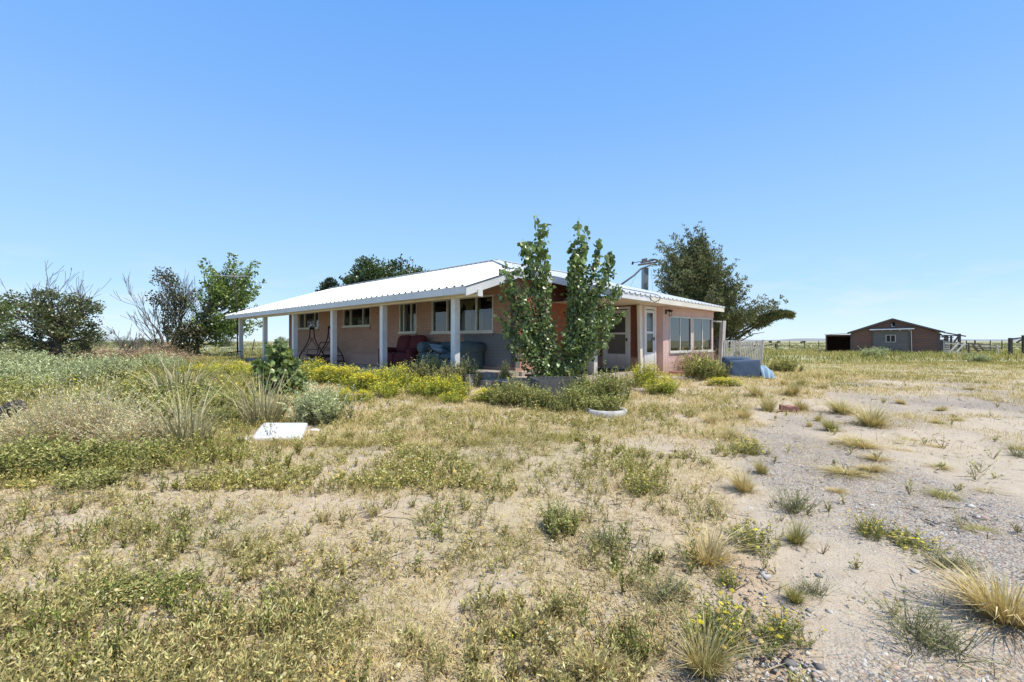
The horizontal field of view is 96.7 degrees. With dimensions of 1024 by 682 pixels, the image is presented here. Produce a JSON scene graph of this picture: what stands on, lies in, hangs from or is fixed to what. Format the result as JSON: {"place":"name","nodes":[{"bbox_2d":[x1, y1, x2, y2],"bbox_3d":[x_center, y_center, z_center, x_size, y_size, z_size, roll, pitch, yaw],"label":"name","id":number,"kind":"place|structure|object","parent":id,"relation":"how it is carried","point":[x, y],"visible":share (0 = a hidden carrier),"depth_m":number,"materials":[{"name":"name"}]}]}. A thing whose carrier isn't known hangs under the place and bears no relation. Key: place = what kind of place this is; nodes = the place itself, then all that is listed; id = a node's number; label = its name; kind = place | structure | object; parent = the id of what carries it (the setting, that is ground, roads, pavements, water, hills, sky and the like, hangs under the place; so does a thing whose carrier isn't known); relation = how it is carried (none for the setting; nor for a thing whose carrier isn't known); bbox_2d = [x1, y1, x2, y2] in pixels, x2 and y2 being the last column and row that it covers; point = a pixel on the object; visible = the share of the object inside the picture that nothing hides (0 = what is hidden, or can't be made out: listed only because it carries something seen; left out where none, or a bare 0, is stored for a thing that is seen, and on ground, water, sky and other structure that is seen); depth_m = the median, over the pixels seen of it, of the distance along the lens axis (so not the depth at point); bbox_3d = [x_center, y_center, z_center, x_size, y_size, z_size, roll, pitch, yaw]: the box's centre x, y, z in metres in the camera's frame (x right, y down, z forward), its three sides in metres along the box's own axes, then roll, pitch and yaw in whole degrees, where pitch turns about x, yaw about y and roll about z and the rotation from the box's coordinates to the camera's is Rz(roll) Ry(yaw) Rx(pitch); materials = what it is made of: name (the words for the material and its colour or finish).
{"place":"outdoors","nodes":[
{"label":"outdoors","id":0,"kind":"place"},
{"bbox_2d":[0,341,1023,681],"bbox_3d":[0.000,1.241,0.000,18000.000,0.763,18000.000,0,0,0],"label":"ground","id":1,"kind":"structure","parent":0,"point":[844,641],"depth_m":3.40,"materials":[{"name":"soil"}]},
{"bbox_2d":[0,441,49,479],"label":"green weed","id":2,"kind":"object","parent":1,"relation":"on","point":[11,461],"visible":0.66,"depth_m":4.63,"materials":[{"name":"green plant"}]},
{"bbox_2d":[0,374,55,398],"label":"green weed","id":3,"kind":"object","parent":1,"relation":"on","point":[16,385],"visible":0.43,"depth_m":9.94,"materials":[{"name":"green plant"}]},
{"bbox_2d":[0,359,71,383],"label":"sagebrush","id":4,"kind":"object","parent":1,"relation":"on","point":[11,369],"visible":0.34,"depth_m":11.88,"materials":[{"name":"green plant"}]},
{"bbox_2d":[7,368,85,392],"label":"sagebrush","id":5,"kind":"object","parent":1,"relation":"on","point":[46,381],"visible":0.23,"depth_m":10.77,"materials":[{"name":"green plant"}]},
{"bbox_2d":[1,425,93,461],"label":"green weed","id":6,"kind":"object","parent":1,"relation":"on","point":[24,444],"visible":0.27,"depth_m":5.03,"materials":[{"name":"green plant"}]},
{"bbox_2d":[17,350,80,374],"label":"sagebrush","id":7,"kind":"object","parent":1,"relation":"on","point":[43,362],"visible":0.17,"depth_m":13.03,"materials":[{"name":"green plant"}]},
{"bbox_2d":[0,432,103,479],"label":"green weed","id":8,"kind":"object","parent":1,"relation":"on","point":[47,461],"visible":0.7,"depth_m":4.59,"materials":[{"name":"green plant"}]},
{"bbox_2d":[0,261,111,356],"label":"leafy tree","id":9,"kind":"object","parent":1,"relation":"on","point":[58,329],"visible":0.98,"depth_m":23.45,"materials":[{"name":"green plant"}]},
{"bbox_2d":[0,376,125,450],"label":"dry bush","id":10,"kind":"object","parent":1,"relation":"on","point":[7,433],"visible":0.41,"depth_m":5.71,"materials":[{"name":"beige plant"}]},
{"bbox_2d":[37,358,114,387],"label":"sagebrush","id":11,"kind":"object","parent":1,"relation":"on","point":[80,373],"visible":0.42,"depth_m":11.67,"materials":[{"name":"green plant"}]},
{"bbox_2d":[0,361,164,445],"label":"dry bush","id":12,"kind":"object","parent":1,"relation":"on","point":[80,421],"visible":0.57,"depth_m":5.93,"materials":[{"name":"beige plant"}]},
{"bbox_2d":[47,465,135,492],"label":"green weed","id":13,"kind":"object","parent":1,"relation":"on","point":[112,476],"visible":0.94,"depth_m":4.25,"materials":[{"name":"green plant"}]},
{"bbox_2d":[41,431,144,471],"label":"green weed","id":14,"kind":"object","parent":1,"relation":"on","point":[113,450],"visible":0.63,"depth_m":4.88,"materials":[{"name":"green plant"}]},
{"bbox_2d":[53,350,134,381],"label":"sagebrush","id":15,"kind":"object","parent":1,"relation":"on","point":[103,364],"visible":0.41,"depth_m":12.84,"materials":[{"name":"green plant"}]},
{"bbox_2d":[52,376,165,404],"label":"green weed","id":16,"kind":"object","parent":1,"relation":"on","point":[122,390],"visible":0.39,"depth_m":9.40,"materials":[{"name":"green plant"}]},
{"bbox_2d":[64,555,170,613],"bbox_3d":[-2.170,1.338,2.531,0.458,0.152,0.525,0,0,-24],"label":"green weed","id":17,"kind":"object","parent":1,"relation":"on","point":[135,580],"visible":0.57,"depth_m":2.51,"materials":[{"name":"green plant"}]},
{"bbox_2d":[21,389,228,449],"bbox_3d":[-4.798,1.049,5.749,1.902,0.835,1.888,0,0,-6],"label":"dry bush","id":18,"kind":"object","parent":1,"relation":"on","point":[134,431],"visible":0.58,"depth_m":5.71,"materials":[{"name":"beige plant"}]},
{"bbox_2d":[68,344,186,360],"bbox_3d":[-20.649,0.665,24.562,4.795,1.035,4.483,0,0,30],"label":"brush heap","id":19,"kind":"object","parent":1,"relation":"on","point":[128,353],"visible":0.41,"depth_m":24.06,"materials":[{"name":"brown plant"}]},
{"bbox_2d":[119,433,192,467],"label":"green weed","id":20,"kind":"object","parent":1,"relation":"on","point":[148,442],"visible":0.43,"depth_m":5.05,"materials":[{"name":"green plant"}]},
{"bbox_2d":[0,353,317,418],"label":"tall weeds","id":21,"kind":"object","parent":1,"relation":"on","point":[224,379],"visible":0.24,"depth_m":10.19,"materials":[{"name":"green plant"}]},
{"bbox_2d":[0,398,330,477],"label":"tall weeds","id":22,"kind":"object","parent":1,"relation":"on","point":[211,443],"visible":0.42,"depth_m":5.06,"materials":[{"name":"green plant"}]},
{"bbox_2d":[122,558,209,604],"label":"green weed","id":23,"kind":"object","parent":1,"relation":"on","point":[174,578],"visible":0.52,"depth_m":2.57,"materials":[{"name":"green plant"}]},
{"bbox_2d":[111,266,225,356],"bbox_3d":[-21.558,-1.815,29.623,6.020,6.027,3.871,0,0,-13],"label":"half dead tree","id":24,"kind":"object","parent":1,"relation":"on","point":[189,338],"visible":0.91,"depth_m":28.84,"materials":[{"name":"green plant"}]},
{"bbox_2d":[100,347,239,398],"bbox_3d":[-7.282,0.726,9.964,2.708,1.274,2.663,0,0,37],"label":"tall grass clump","id":25,"kind":"object","parent":1,"relation":"on","point":[169,379],"visible":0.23,"depth_m":9.79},
{"bbox_2d":[95,372,251,448],"bbox_3d":[-4.324,0.926,6.004,1.819,0.970,1.789,0,0,26],"label":"tall grass clump","id":26,"kind":"object","parent":1,"relation":"on","point":[182,431],"visible":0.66,"depth_m":5.93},
{"bbox_2d":[165,376,234,403],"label":"green weed","id":27,"kind":"object","parent":1,"relation":"on","point":[195,389],"visible":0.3,"depth_m":9.59,"materials":[{"name":"green plant"}]},
{"bbox_2d":[183,402,245,423],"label":"green weed","id":28,"kind":"object","parent":1,"relation":"on","point":[226,413],"visible":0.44,"depth_m":7.69,"materials":[{"name":"green plant"}]},
{"bbox_2d":[183,252,265,353],"bbox_3d":[-18.843,-2.247,30.017,4.818,7.125,3.952,0,0,0],"label":"leafy tree","id":29,"kind":"object","parent":1,"relation":"on","point":[216,326],"visible":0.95,"depth_m":29.66,"materials":[{"name":"green plant"}]},
{"bbox_2d":[197,366,314,425],"bbox_3d":[-4.253,0.900,7.706,1.964,1.047,1.932,0,0,39],"label":"tall grass clump","id":30,"kind":"object","parent":1,"relation":"on","point":[260,411],"visible":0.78,"depth_m":7.58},
{"bbox_2d":[251,336,309,395],"bbox_3d":[-5.577,0.672,10.956,1.357,1.591,1.119,0,0,0],"label":"cottonwood sapling","id":31,"kind":"object","parent":1,"relation":"on","point":[288,364],"visible":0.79,"depth_m":10.80,"materials":[{"name":"green plant"}]},
{"bbox_2d":[253,423,307,440],"bbox_3d":[-3.423,1.342,6.771,0.659,0.116,1.190,0,0,-20],"label":"fibreglass panel","id":32,"kind":"object","parent":1,"relation":"on","point":[285,430],"visible":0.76,"depth_m":6.61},
{"bbox_2d":[276,379,366,425],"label":"sagebrush","id":33,"kind":"object","parent":1,"relation":"on","point":[317,407],"visible":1,"depth_m":7.66,"materials":[{"name":"green plant"}]},
{"bbox_2d":[307,362,353,384],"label":"yellow shrub","id":34,"kind":"object","parent":1,"relation":"on","point":[319,378],"visible":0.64,"depth_m":12.93,"materials":[{"name":"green plant"}]},
{"bbox_2d":[333,368,383,392],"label":"yellow shrub","id":35,"kind":"object","parent":1,"relation":"on","point":[359,384],"visible":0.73,"depth_m":11.33,"materials":[{"name":"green plant"}]},
{"bbox_2d":[338,254,393,285],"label":"round tree","id":36,"kind":"object","parent":1,"relation":"on","point":[365,270],"visible":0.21,"depth_m":45.23,"materials":[{"name":"green plant"}]},
{"bbox_2d":[357,378,416,398],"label":"yellow shrub","id":37,"kind":"object","parent":1,"relation":"on","point":[386,391],"visible":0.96,"depth_m":10.61,"materials":[{"name":"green plant"}]},
{"bbox_2d":[371,362,425,388],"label":"yellow shrub","id":38,"kind":"object","parent":1,"relation":"on","point":[403,381],"visible":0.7,"depth_m":11.77,"materials":[{"name":"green plant"}]},
{"bbox_2d":[378,253,428,277],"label":"round tree","id":39,"kind":"object","parent":1,"relation":"on","point":[394,264],"visible":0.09,"depth_m":47.48,"materials":[{"name":"green plant"}]},
{"bbox_2d":[0,405,831,681],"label":"green herbs","id":40,"kind":"object","parent":1,"relation":"on","point":[623,641],"visible":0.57,"depth_m":2.44,"materials":[{"name":"green plant"}]},
{"bbox_2d":[419,373,451,398],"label":"yellow shrub","id":41,"kind":"object","parent":1,"relation":"on","point":[435,390],"visible":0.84,"depth_m":10.63,"materials":[{"name":"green plant"}]},
{"bbox_2d":[438,374,472,397],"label":"yellow shrub","id":42,"kind":"object","parent":1,"relation":"on","point":[457,387],"visible":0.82,"depth_m":10.57,"materials":[{"name":"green plant"}]},
{"bbox_2d":[448,353,489,386],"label":"grey green shrub","id":43,"kind":"object","parent":1,"relation":"on","point":[466,368],"visible":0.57,"depth_m":12.38,"materials":[{"name":"green plant"}]},
{"bbox_2d":[225,259,724,387],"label":"house","id":44,"kind":"structure","parent":1,"relation":"on","point":[455,306],"depth_m":16.60,"materials":[{"name":"paint"}]},
{"bbox_2d":[298,326,344,362],"bbox_3d":[-8.748,0.153,20.840,1.960,1.747,1.370,0,0,43],"label":"patio swing","id":45,"kind":"object","parent":44,"relation":"on","point":[323,356],"visible":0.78,"depth_m":21.04,"materials":[{"name":"metal"}]},
{"bbox_2d":[378,335,426,366],"bbox_3d":[-3.946,0.344,16.606,2.130,1.131,1.001,0,0,43],"label":"loveseat","id":46,"kind":"object","parent":44,"relation":"on","point":[404,349],"visible":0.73,"depth_m":16.37,"materials":[{"name":"red fabric"}]},
{"bbox_2d":[398,303,417,333],"bbox_3d":[-3.957,-0.875,17.667,1.236,1.190,0.320,0,0,43],"label":"window","id":47,"kind":"structure","parent":44,"relation":"in","point":[405,308],"depth_m":17.81,"materials":[{"name":"metal"}]},
{"bbox_2d":[417,341,485,368],"bbox_3d":[-2.038,0.455,15.015,2.440,0.890,1.010,0,0,43],"label":"sofa","id":48,"kind":"object","parent":44,"relation":"on","point":[474,350],"visible":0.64,"depth_m":14.45,"materials":[{"name":"blue fabric"}]},
{"bbox_2d":[430,295,493,333],"bbox_3d":[-1.654,-0.860,15.587,3.256,1.220,0.410,0,0,43],"label":"window","id":49,"kind":"structure","parent":44,"relation":"in","point":[470,321],"depth_m":15.44,"materials":[{"name":"glass"}]},
{"bbox_2d":[603,306,630,368],"bbox_3d":[3.761,-0.100,16.376,1.113,2.240,0.115,0,0,43],"label":"door","id":50,"kind":"structure","parent":44,"relation":"in","point":[618,353],"depth_m":16.27,"materials":[{"name":"white paint"}]},
{"bbox_2d":[621,258,658,289],"bbox_3d":[6.589,-1.333,23.530,2.216,5.891,0.424,0,0,-3],"label":"utility post","id":51,"kind":"object","parent":44,"relation":"on","point":[644,276],"visible":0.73,"depth_m":23.47,"materials":[{"name":"metal"}]},
{"bbox_2d":[644,306,655,369],"bbox_3d":[4.906,-0.100,16.222,0.794,2.240,0.115,0,0,-43],"label":"door","id":52,"kind":"structure","parent":44,"relation":"in","point":[648,356],"depth_m":16.24,"materials":[{"name":"white paint"}]},
{"bbox_2d":[669,316,691,353],"bbox_3d":[6.445,-0.235,17.354,0.235,1.390,1.838,0,0,43],"label":"window","id":53,"kind":"structure","parent":44,"relation":"in","point":[680,328],"depth_m":17.34,"materials":[{"name":"glass"}]},
{"bbox_2d":[693,317,712,352],"bbox_3d":[7.838,-0.245,18.654,0.238,1.410,1.874,0,0,43],"label":"window","id":54,"kind":"structure","parent":44,"relation":"in","point":[701,326],"depth_m":18.63,"materials":[{"name":"glass"}]},
{"bbox_2d":[0,342,1020,356],"bbox_3d":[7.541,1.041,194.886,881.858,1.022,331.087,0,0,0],"label":"range scrub","id":55,"kind":"object","parent":1,"relation":"on","point":[247,352],"visible":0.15,"depth_m":71.88,"materials":[{"name":"green plant"}]},
{"bbox_2d":[486,369,535,406],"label":"leafy weed","id":56,"kind":"object","parent":1,"relation":"on","point":[513,389],"visible":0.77,"depth_m":9.64,"materials":[{"name":"green plant"}]},
{"bbox_2d":[0,368,1022,494],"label":"herbs","id":57,"kind":"object","parent":1,"relation":"on","point":[252,478],"visible":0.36,"depth_m":5.02,"materials":[{"name":"green plant"}]},
{"bbox_2d":[0,402,1023,681],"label":"grey herbs","id":58,"kind":"object","parent":1,"relation":"on","point":[176,670],"visible":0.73,"depth_m":2.21,"materials":[{"name":"green plant"}]},
{"bbox_2d":[0,408,1023,681],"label":"turf grass","id":59,"kind":"structure","parent":1,"relation":"on","point":[398,604],"depth_m":2.92,"materials":[{"name":"plant"}]},
{"bbox_2d":[0,355,1023,448],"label":"turf grass","id":60,"kind":"structure","parent":1,"relation":"on","point":[495,408],"depth_m":9.20,"materials":[{"name":"plant"}]},
{"bbox_2d":[0,436,1023,681],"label":"tan flower weeds","id":61,"kind":"object","parent":1,"relation":"on","point":[306,556],"visible":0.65,"depth_m":2.62,"materials":[{"name":"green plant"}]},
{"bbox_2d":[0,394,1023,681],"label":"dead twigs","id":62,"kind":"object","parent":1,"relation":"on","point":[510,564],"visible":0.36,"depth_m":2.80,"materials":[{"name":"brown plant"}]},
{"bbox_2d":[0,391,1023,681],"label":"gravel stones","id":63,"kind":"object","parent":1,"relation":"on","point":[792,665],"visible":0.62,"depth_m":2.53,"materials":[{"name":"gravel"}]},
{"bbox_2d":[0,432,1023,680],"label":"red stem herbs","id":64,"kind":"object","parent":1,"relation":"on","point":[770,504],"visible":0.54,"depth_m":2.30,"materials":[{"name":"green plant"}]},
{"bbox_2d":[524,386,564,408],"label":"leafy weed","id":65,"kind":"object","parent":1,"relation":"on","point":[537,400],"visible":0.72,"depth_m":9.06,"materials":[{"name":"green plant"}]},
{"bbox_2d":[529,376,582,402],"bbox_3d":[1.002,1.075,10.116,1.080,0.500,0.880,0,0,-9],"label":"wooden planter","id":66,"kind":"object","parent":1,"relation":"on","point":[547,383],"visible":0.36,"depth_m":9.69,"materials":[{"name":"wood"}]},
{"bbox_2d":[493,215,625,380],"bbox_3d":[1.275,-1.050,12.017,3.532,4.633,1.530,0,0,0],"label":"cottonwood tree","id":67,"kind":"object","parent":1,"relation":"on","point":[578,343],"visible":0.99,"depth_m":11.90,"materials":[{"name":"green plant"}]},
{"bbox_2d":[537,494,582,541],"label":"green weed","id":68,"kind":"object","parent":1,"relation":"on","point":[554,515],"visible":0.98,"depth_m":3.33,"materials":[{"name":"green plant"}]},
{"bbox_2d":[536,382,589,411],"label":"leafy weed","id":69,"kind":"object","parent":1,"relation":"on","point":[570,395],"visible":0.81,"depth_m":8.85,"materials":[{"name":"green plant"}]},
{"bbox_2d":[561,363,607,401],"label":"leafy weed","id":70,"kind":"object","parent":1,"relation":"on","point":[592,388],"visible":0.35,"depth_m":9.42,"materials":[{"name":"green plant"}]},
{"bbox_2d":[547,635,644,681],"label":"grass clump","id":71,"kind":"object","parent":1,"relation":"on","point":[582,664],"visible":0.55,"depth_m":1.88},
{"bbox_2d":[573,390,626,411],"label":"leafy weed","id":72,"kind":"object","parent":1,"relation":"on","point":[595,403],"visible":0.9,"depth_m":8.70,"materials":[{"name":"green plant"}]},
{"bbox_2d":[587,358,633,403],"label":"leafy weed","id":73,"kind":"object","parent":1,"relation":"on","point":[610,388],"visible":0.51,"depth_m":9.69,"materials":[{"name":"green plant"}]},
{"bbox_2d":[573,507,650,556],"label":"grey weed","id":74,"kind":"object","parent":1,"relation":"on","point":[604,535],"visible":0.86,"depth_m":3.10,"materials":[{"name":"green plant"}]},
{"bbox_2d":[617,360,673,384],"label":"yellow shrub","id":75,"kind":"object","parent":1,"relation":"on","point":[644,374],"visible":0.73,"depth_m":12.67,"materials":[{"name":"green plant"}]},
{"bbox_2d":[622,466,672,497],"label":"flowering weed","id":76,"kind":"object","parent":1,"relation":"on","point":[647,488],"visible":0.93,"depth_m":4.15,"materials":[{"name":"green plant"}]},
{"bbox_2d":[638,374,683,394],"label":"yellow shrub","id":77,"kind":"object","parent":1,"relation":"on","point":[662,387],"visible":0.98,"depth_m":10.97,"materials":[{"name":"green plant"}]},
{"bbox_2d":[616,556,714,611],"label":"grey weed","id":78,"kind":"object","parent":1,"relation":"on","point":[664,589],"visible":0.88,"depth_m":2.46,"materials":[{"name":"green plant"}]},
{"bbox_2d":[677,350,731,380],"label":"green shrub","id":79,"kind":"object","parent":1,"relation":"on","point":[695,369],"visible":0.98,"depth_m":14.08,"materials":[{"name":"green plant"}]},
{"bbox_2d":[649,591,796,681],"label":"grass clump","id":80,"kind":"object","parent":1,"relation":"on","point":[705,662],"visible":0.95,"depth_m":1.95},
{"bbox_2d":[651,220,796,360],"bbox_3d":[9.980,-2.188,21.778,5.890,7.392,4.771,0,0,38],"label":"juniper tree","id":81,"kind":"object","parent":1,"relation":"on","point":[696,273],"visible":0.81,"depth_m":21.44,"materials":[{"name":"green plant"}]},
{"bbox_2d":[707,558,746,590],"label":"flowering weed","id":82,"kind":"object","parent":1,"relation":"on","point":[724,579],"visible":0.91,"depth_m":2.66,"materials":[{"name":"green plant"}]},
{"bbox_2d":[663,508,797,580],"bbox_3d":[1.369,1.285,2.953,0.886,0.302,0.832,0,0,45],"label":"grass clump","id":83,"kind":"object","parent":1,"relation":"on","point":[712,550],"visible":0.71,"depth_m":2.94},
{"bbox_2d":[670,566,808,661],"bbox_3d":[1.025,1.285,2.206,0.508,0.298,0.619,0,0,-11],"label":"flowering weed","id":84,"kind":"object","parent":1,"relation":"on","point":[725,607],"visible":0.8,"depth_m":2.09,"materials":[{"name":"green plant"}]},
{"bbox_2d":[696,513,787,557],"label":"flowering weed","id":85,"kind":"object","parent":1,"relation":"on","point":[751,536],"visible":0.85,"depth_m":3.12,"materials":[{"name":"green plant"}]},
{"bbox_2d":[716,459,769,497],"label":"grass clump","id":86,"kind":"object","parent":1,"relation":"on","point":[740,486],"visible":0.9,"depth_m":4.31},
{"bbox_2d":[722,357,776,377],"bbox_3d":[8.064,0.923,15.826,1.516,0.760,1.649,0,0,3],"label":"tarp","id":87,"kind":"object","parent":1,"relation":"on","point":[744,366],"visible":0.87,"depth_m":15.14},
{"bbox_2d":[739,340,764,364],"bbox_3d":[10.474,0.669,19.927,1.426,1.454,0.113,0,0,-19],"label":"lath fence","id":88,"kind":"object","parent":1,"relation":"on","point":[761,350],"visible":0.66,"depth_m":19.96,"materials":[{"name":"white wood"}]},
{"bbox_2d":[742,594,826,649],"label":"flowering weed","id":89,"kind":"object","parent":1,"relation":"on","point":[781,623],"visible":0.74,"depth_m":2.17,"materials":[{"name":"green plant"}]},
{"bbox_2d":[764,356,805,371],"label":"green shrub","id":90,"kind":"object","parent":1,"relation":"on","point":[784,365],"visible":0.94,"depth_m":19.68,"materials":[{"name":"green plant"}]},
{"bbox_2d":[758,477,831,514],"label":"grey weed","id":91,"kind":"object","parent":1,"relation":"on","point":[793,507],"visible":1,"depth_m":3.79,"materials":[{"name":"green plant"}]},
{"bbox_2d":[772,515,826,548],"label":"grass clump","id":92,"kind":"object","parent":1,"relation":"on","point":[796,538],"visible":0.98,"depth_m":3.21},
{"bbox_2d":[785,567,840,601],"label":"grey weed","id":93,"kind":"object","parent":1,"relation":"on","point":[813,591],"visible":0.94,"depth_m":2.58,"materials":[{"name":"green plant"}]},
{"bbox_2d":[828,397,903,428],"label":"bunch grass","id":94,"kind":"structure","parent":1,"relation":"on","point":[872,421],"depth_m":7.45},
{"bbox_2d":[842,505,903,540],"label":"flowering weed","id":95,"kind":"object","parent":1,"relation":"on","point":[869,530],"visible":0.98,"depth_m":3.32,"materials":[{"name":"green plant"}]},
{"bbox_2d":[824,318,965,353],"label":"barn","id":96,"kind":"structure","parent":1,"relation":"on","point":[897,333],"depth_m":49.86,"materials":[{"name":"metal"}]},
{"bbox_2d":[874,330,908,352],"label":"sliding door","id":97,"kind":"structure","parent":96,"relation":"in","point":[884,338],"depth_m":49.86,"materials":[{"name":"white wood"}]},
{"bbox_2d":[844,523,955,555],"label":"flowering weed","id":98,"kind":"object","parent":1,"relation":"on","point":[894,536],"visible":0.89,"depth_m":3.15,"materials":[{"name":"green plant"}]},
{"bbox_2d":[842,571,1018,669],"bbox_3d":[1.918,1.287,2.140,0.578,0.284,0.635,0,0,16],"label":"grey weed","id":99,"kind":"object","parent":1,"relation":"on","point":[929,642],"visible":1,"depth_m":2.10,"materials":[{"name":"green plant"}]},
{"bbox_2d":[871,542,1023,649],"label":"grass clump","id":100,"kind":"object","parent":1,"relation":"on","point":[997,606],"visible":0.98,"depth_m":2.32,"materials":[{"name":"plant"}]},
{"bbox_2d":[903,530,996,577],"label":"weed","id":101,"kind":"object","parent":1,"relation":"on","point":[945,562],"visible":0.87,"depth_m":2.85,"materials":[{"name":"green plant"}]},
{"bbox_2d":[0,0,1023,340],"label":"sky","id":102,"kind":"structure","parent":0,"point":[860,162],"materials":[{"name":"blue"}]},
{"bbox_2d":[791,461,886,483],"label":"flat grass","id":103,"kind":"structure","parent":0,"point":[841,470],"depth_m":4.86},
{"bbox_2d":[725,347,1023,364],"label":"tall grass","id":104,"kind":"structure","parent":0,"point":[897,355],"depth_m":36.43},
{"bbox_2d":[727,360,1023,382],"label":"dry meadow grass","id":105,"kind":"structure","parent":0,"point":[908,370],"depth_m":20.22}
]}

